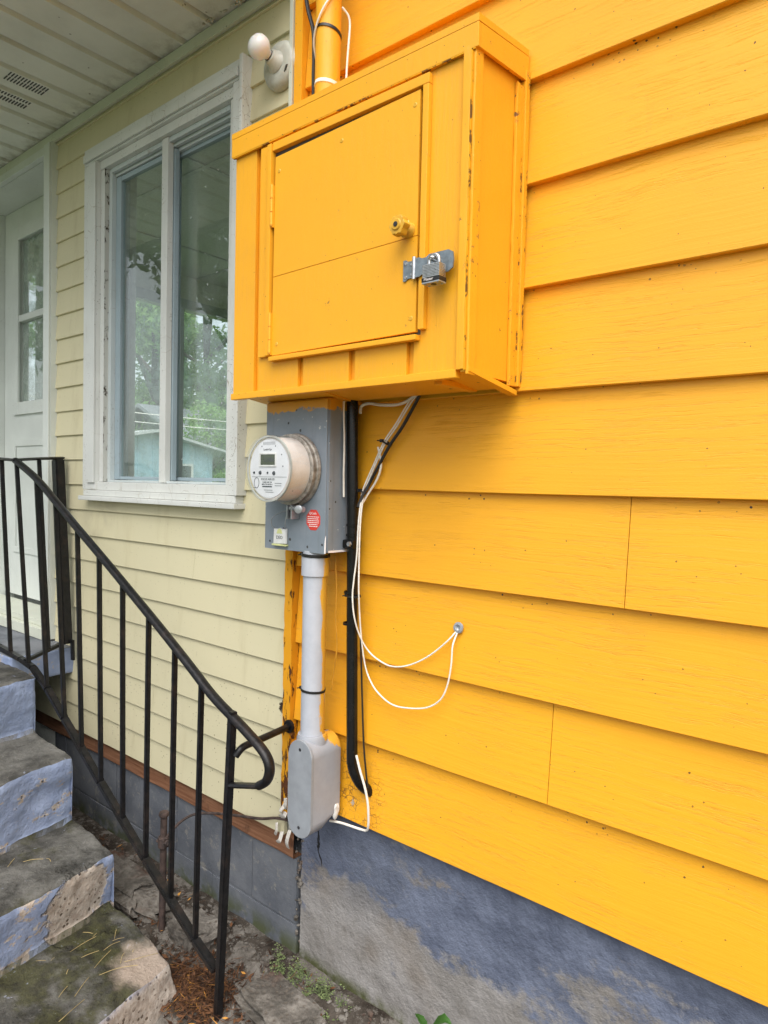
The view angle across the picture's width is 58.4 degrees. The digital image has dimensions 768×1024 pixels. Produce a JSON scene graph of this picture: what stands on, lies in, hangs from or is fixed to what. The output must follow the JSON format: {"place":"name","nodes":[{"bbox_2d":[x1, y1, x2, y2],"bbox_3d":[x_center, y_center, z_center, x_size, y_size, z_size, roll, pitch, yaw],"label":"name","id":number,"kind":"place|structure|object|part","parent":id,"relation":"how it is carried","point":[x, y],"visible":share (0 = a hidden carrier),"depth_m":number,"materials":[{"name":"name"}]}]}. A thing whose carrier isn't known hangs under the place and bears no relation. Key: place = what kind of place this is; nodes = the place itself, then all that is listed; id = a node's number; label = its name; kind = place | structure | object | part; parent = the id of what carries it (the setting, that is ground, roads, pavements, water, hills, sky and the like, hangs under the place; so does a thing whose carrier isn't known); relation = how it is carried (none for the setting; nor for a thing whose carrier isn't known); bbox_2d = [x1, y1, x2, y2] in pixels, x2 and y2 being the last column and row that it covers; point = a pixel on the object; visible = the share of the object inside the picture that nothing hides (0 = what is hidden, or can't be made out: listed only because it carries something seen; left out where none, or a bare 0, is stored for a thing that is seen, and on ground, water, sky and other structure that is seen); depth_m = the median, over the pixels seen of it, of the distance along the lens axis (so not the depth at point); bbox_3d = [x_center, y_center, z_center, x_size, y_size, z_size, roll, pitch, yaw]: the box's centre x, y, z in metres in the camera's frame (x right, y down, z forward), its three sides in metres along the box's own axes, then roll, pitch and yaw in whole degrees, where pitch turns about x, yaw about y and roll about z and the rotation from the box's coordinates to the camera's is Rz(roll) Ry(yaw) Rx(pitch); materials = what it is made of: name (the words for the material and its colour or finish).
{"place":"outdoors","nodes":[
{"label":"outdoors","id":0,"kind":"place"},
{"bbox_2d":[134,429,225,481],"bbox_3d":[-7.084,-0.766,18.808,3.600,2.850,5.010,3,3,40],"label":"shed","id":1,"kind":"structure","parent":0,"point":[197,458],"depth_m":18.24,"materials":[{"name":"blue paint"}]},
{"bbox_2d":[73,806,399,1023],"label":"ground","id":2,"kind":"structure","parent":0,"point":[355,1012],"depth_m":1.98,"materials":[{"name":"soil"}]},
{"bbox_2d":[107,848,178,921],"bbox_3d":[-0.901,1.255,2.326,0.515,0.079,0.195,3,3,40],"label":"concrete slab","id":3,"kind":"object","parent":2,"relation":"on","point":[135,891],"depth_m":2.24,"materials":[{"name":"grey concrete"}]},
{"bbox_2d":[157,810,168,932],"bbox_3d":[-0.679,1.159,2.112,0.052,0.481,0.036,3,3,40],"label":"ground rod","id":4,"kind":"object","parent":2,"relation":"on","point":[162,842],"visible":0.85,"depth_m":2.10,"materials":[{"name":"metal"}]},
{"bbox_2d":[166,812,287,837],"bbox_3d":[-0.456,0.937,2.054,0.442,0.154,0.075,2,2,21],"label":"ground wire","id":5,"kind":"object","parent":4,"relation":"attached to","point":[233,815],"visible":0.78,"depth_m":2.06,"materials":[{"name":"metal"}]},
{"bbox_2d":[168,904,217,955],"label":"stone","id":6,"kind":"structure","parent":2,"relation":"on","point":[208,924],"depth_m":2.05,"materials":[{"name":"grey stone"}]},
{"bbox_2d":[89,832,334,1023],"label":"pine needles","id":7,"kind":"object","parent":2,"relation":"on","point":[188,984],"visible":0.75,"depth_m":1.89,"materials":[{"name":"brown plant"}]},
{"bbox_2d":[261,952,273,966],"bbox_3d":[-0.330,1.263,1.937,0.036,0.023,0.032,3,3,40],"label":"rubble stone","id":8,"kind":"object","parent":2,"relation":"on","point":[266,957],"visible":1,"depth_m":1.93,"materials":[{"name":"stone"}]},
{"bbox_2d":[227,971,327,1023],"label":"concrete slab","id":9,"kind":"object","parent":2,"relation":"on","point":[271,998],"depth_m":1.80,"materials":[{"name":"grey concrete"}]},
{"bbox_2d":[263,944,351,1022],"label":"weeds","id":10,"kind":"object","parent":9,"relation":"on","point":[299,972],"visible":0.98,"depth_m":1.86,"materials":[{"name":"green plant"}]},
{"bbox_2d":[309,1014,325,1023],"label":"rubble stone","id":11,"kind":"object","parent":2,"relation":"on","point":[319,1019],"visible":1,"depth_m":1.74,"materials":[{"name":"stone"}]},
{"bbox_2d":[415,1013,450,1023],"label":"weed plant","id":12,"kind":"object","parent":2,"relation":"on","point":[442,1018],"visible":1,"depth_m":1.56,"materials":[{"name":"green plant"}]},
{"label":"lawn","id":13,"kind":"structure","parent":0,"visible":0},
{"bbox_2d":[0,625,174,1023],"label":"concrete steps","id":14,"kind":"structure","parent":13,"relation":"on","point":[56,905],"depth_m":1.97,"materials":[{"name":"grey concrete"}]},
{"bbox_2d":[15,838,157,1021],"bbox_3d":[-0.915,1.129,1.908,0.494,0.183,0.355,3,3,32],"label":"dry straw","id":15,"kind":"object","parent":14,"relation":"on","point":[104,949],"visible":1,"depth_m":1.88,"materials":[{"name":"beige plant"}]},
{"bbox_2d":[0,457,293,1021],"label":"handrail","id":16,"kind":"object","parent":14,"relation":"on","point":[62,514],"visible":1,"depth_m":2.09,"materials":[{"name":"black metal"}]},
{"bbox_2d":[0,0,767,1023],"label":"house","id":17,"kind":"structure","parent":13,"relation":"on","point":[568,798],"depth_m":1.55,"materials":[{"name":"yellow paint"}]},
{"bbox_2d":[5,195,43,600],"bbox_3d":[-1.587,-0.528,3.280,0.867,1.913,0.111,3,3,40],"label":"door","id":18,"kind":"structure","parent":17,"relation":"in","point":[23,417],"depth_m":3.41,"materials":[{"name":"white wood"}]},
{"bbox_2d":[78,52,252,508],"bbox_3d":[-0.753,-0.688,2.352,0.954,1.320,0.128,3,3,40],"label":"window","id":19,"kind":"structure","parent":17,"relation":"in","point":[208,113],"depth_m":2.36,"materials":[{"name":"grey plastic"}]},
{"bbox_2d":[248,33,294,92],"bbox_3d":[-0.316,-1.240,1.875,0.130,0.130,0.108,3,3,40],"label":"wall lamp","id":20,"kind":"object","parent":17,"relation":"attached to","point":[277,57],"visible":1,"depth_m":1.88,"materials":[{"name":"paint"}]},
{"bbox_2d":[265,397,346,553],"bbox_3d":[-0.194,-0.093,1.795,0.231,0.386,0.104,3,3,40],"label":"meter box","id":21,"kind":"object","parent":17,"relation":"attached to","point":[319,526],"visible":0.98,"depth_m":1.72,"materials":[{"name":"grey paint"}]},
{"bbox_2d":[271,510,287,545],"bbox_3d":[-0.269,0.041,1.779,0.064,0.094,0.018,3,3,40],"label":"meter seal","id":22,"kind":"object","parent":21,"relation":"attached to","point":[280,537],"visible":0.98,"depth_m":1.78,"materials":[{"name":"plastic"}]},
{"bbox_2d":[247,433,320,518],"bbox_3d":[-0.258,-0.091,1.713,0.185,0.218,0.105,3,3,40],"label":"electricity meter","id":23,"kind":"object","parent":21,"relation":"attached to","point":[285,469],"visible":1,"depth_m":1.68,"materials":[{"name":"white plastic"}]},
{"bbox_2d":[343,401,344,496],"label":"white cable","id":24,"kind":"object","parent":21,"relation":"attached to","point":[343,448],"visible":1,"depth_m":1.71,"materials":[{"name":"white plastic"}]},
{"bbox_2d":[305,0,315,94],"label":"black cable","id":25,"kind":"object","parent":17,"relation":"hanging from","point":[309,15],"visible":0.55,"depth_m":1.79,"materials":[{"name":"black plastic"}]},
{"bbox_2d":[287,551,340,838],"bbox_3d":[-0.174,0.462,1.772,0.093,0.730,0.113,3,3,40],"label":"conduit","id":26,"kind":"object","parent":17,"relation":"attached to","point":[314,754],"visible":0.97,"depth_m":1.74,"materials":[{"name":"grey plastic"}]},
{"bbox_2d":[297,686,325,693],"bbox_3d":[-0.184,0.457,1.772,0.065,0.010,0.068,0,2,-25],"label":"zip tie","id":27,"kind":"object","parent":26,"relation":"attached to","point":[308,692],"visible":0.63,"depth_m":1.75,"materials":[{"name":"black plastic"}]},
{"bbox_2d":[298,552,329,558],"bbox_3d":[-0.175,0.110,1.758,0.074,0.012,0.075,0,2,-23],"label":"zip tie","id":28,"kind":"object","parent":26,"relation":"attached to","point":[313,556],"visible":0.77,"depth_m":1.73,"materials":[{"name":"black plastic"}]},
{"bbox_2d":[331,552,337,689],"bbox_3d":[-0.126,0.283,1.774,0.019,0.358,0.003,3,3,40],"label":"painted wire","id":29,"kind":"object","parent":26,"relation":"hanging from","point":[335,621],"visible":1,"depth_m":1.77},
{"bbox_2d":[329,755,369,831],"bbox_3d":[-0.090,0.714,1.762,0.139,0.214,0.041,3,3,40],"label":"white cable","id":30,"kind":"object","parent":17,"relation":"attached to","point":[367,802],"visible":1,"depth_m":1.72,"materials":[{"name":"white plastic"}]},
{"bbox_2d":[343,400,371,796],"bbox_3d":[-0.058,0.220,1.737,0.098,1.026,0.048,1,2,1],"label":"black pipe","id":31,"kind":"object","parent":17,"relation":"attached to","point":[350,543],"visible":0.84,"depth_m":1.72,"materials":[{"name":"plastic"}]},
{"bbox_2d":[342,594,360,597],"bbox_3d":[-0.079,0.212,1.737,0.037,0.008,0.048,0,3,-30],"label":"zip tie","id":32,"kind":"object","parent":31,"relation":"attached to","point":[345,595],"visible":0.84,"depth_m":1.72,"materials":[{"name":"black plastic"}]},
{"bbox_2d":[360,639,367,787],"bbox_3d":[-0.050,0.509,1.742,0.031,0.384,0.013,2,2,7],"label":"black cable","id":33,"kind":"object","parent":31,"relation":"hanging from","point":[363,714],"visible":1,"depth_m":1.74,"materials":[{"name":"black plastic"}]},
{"bbox_2d":[361,447,381,503],"bbox_3d":[-0.028,-0.090,1.709,0.052,0.145,0.022,2,2,15],"label":"white cable","id":34,"kind":"object","parent":17,"relation":"attached to","point":[374,484],"visible":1,"depth_m":1.70,"materials":[{"name":"white plastic"}]},
{"bbox_2d":[231,12,530,404],"bbox_3d":[-0.064,-0.618,1.587,0.741,0.716,0.242,3,3,40],"label":"utility cabinet","id":35,"kind":"object","parent":17,"relation":"attached to","point":[363,195],"visible":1,"depth_m":1.44,"materials":[{"name":"yellow paint"}]},
{"bbox_2d":[314,0,341,93],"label":"service mast","id":36,"kind":"object","parent":35,"relation":"attached to","point":[327,53],"visible":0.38,"depth_m":1.68,"materials":[{"name":"metal"}]},
{"bbox_2d":[313,0,328,55],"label":"white cable","id":37,"kind":"object","parent":36,"relation":"attached to","point":[320,14],"visible":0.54,"depth_m":1.68,"materials":[{"name":"white plastic"}]},
{"bbox_2d":[315,22,341,39],"bbox_3d":[-0.138,-1.185,1.706,0.068,0.024,0.071,1,2,3],"label":"zip tie","id":38,"kind":"object","parent":36,"relation":"attached to","point":[331,26],"visible":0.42,"depth_m":1.68,"materials":[{"name":"black plastic"}]},
{"bbox_2d":[342,7,350,77],"bbox_3d":[-0.096,-1.107,1.694,0.017,0.267,0.023,3,3,40],"label":"white cable","id":39,"kind":"object","parent":36,"relation":"attached to","point":[349,33],"visible":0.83,"depth_m":1.69,"materials":[{"name":"white plastic"}]},
{"bbox_3d":[-0.114,-0.612,1.506,0.446,0.484,0.054,3,3,40],"label":"door","id":40,"kind":"part","parent":35,"relation":"part of","materials":[{"name":"wood"}]},
{"bbox_2d":[359,396,414,413],"bbox_3d":[0.012,-0.264,1.665,0.195,0.043,0.021,3,3,43],"label":"white cable","id":41,"kind":"object","parent":35,"relation":"attached to","point":[384,404],"visible":0.94,"depth_m":1.68,"materials":[{"name":"white plastic"}]},
{"bbox_2d":[357,395,420,507],"bbox_3d":[0.016,-0.144,1.651,0.181,0.275,0.042,3,3,40],"label":"black cable","id":42,"kind":"object","parent":35,"relation":"hanging from","point":[388,448],"visible":0.98,"depth_m":1.67,"materials":[{"name":"black plastic"}]},
{"bbox_2d":[377,439,388,444],"bbox_3d":[-0.001,-0.171,1.679,0.031,0.015,0.018,1,2,-12],"label":"zip tie","id":43,"kind":"object","parent":42,"relation":"attached to","point":[383,441],"visible":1,"depth_m":1.68,"materials":[{"name":"black plastic"}]},
{"bbox_2d":[352,401,455,667],"bbox_3d":[0.056,0.050,1.639,0.287,0.665,0.046,3,3,31],"label":"white cable","id":44,"kind":"object","parent":35,"relation":"hanging from","point":[443,644],"visible":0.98,"depth_m":1.69,"materials":[{"name":"white plastic"}]},
{"bbox_2d":[421,252,445,286],"bbox_3d":[0.097,-0.469,1.324,0.042,0.061,0.025,3,3,40],"label":"padlock","id":45,"kind":"object","parent":35,"relation":"hanging from","point":[434,274],"visible":1,"depth_m":1.32,"materials":[{"name":"metal"}]},
{"bbox_2d":[358,396,457,708],"bbox_3d":[0.057,0.098,1.639,0.281,0.758,0.045,3,3,32],"label":"white cable","id":46,"kind":"object","parent":17,"relation":"attached to","point":[379,694],"visible":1,"depth_m":1.69,"materials":[{"name":"white plastic"}]},
{"bbox_2d":[453,622,463,632],"bbox_3d":[0.170,0.265,1.569,0.026,0.026,0.007,3,3,40],"label":"hole sealant","id":47,"kind":"object","parent":17,"relation":"attached to","point":[458,627],"visible":1,"depth_m":1.57,"materials":[{"name":"grey plastic"}]}
]}

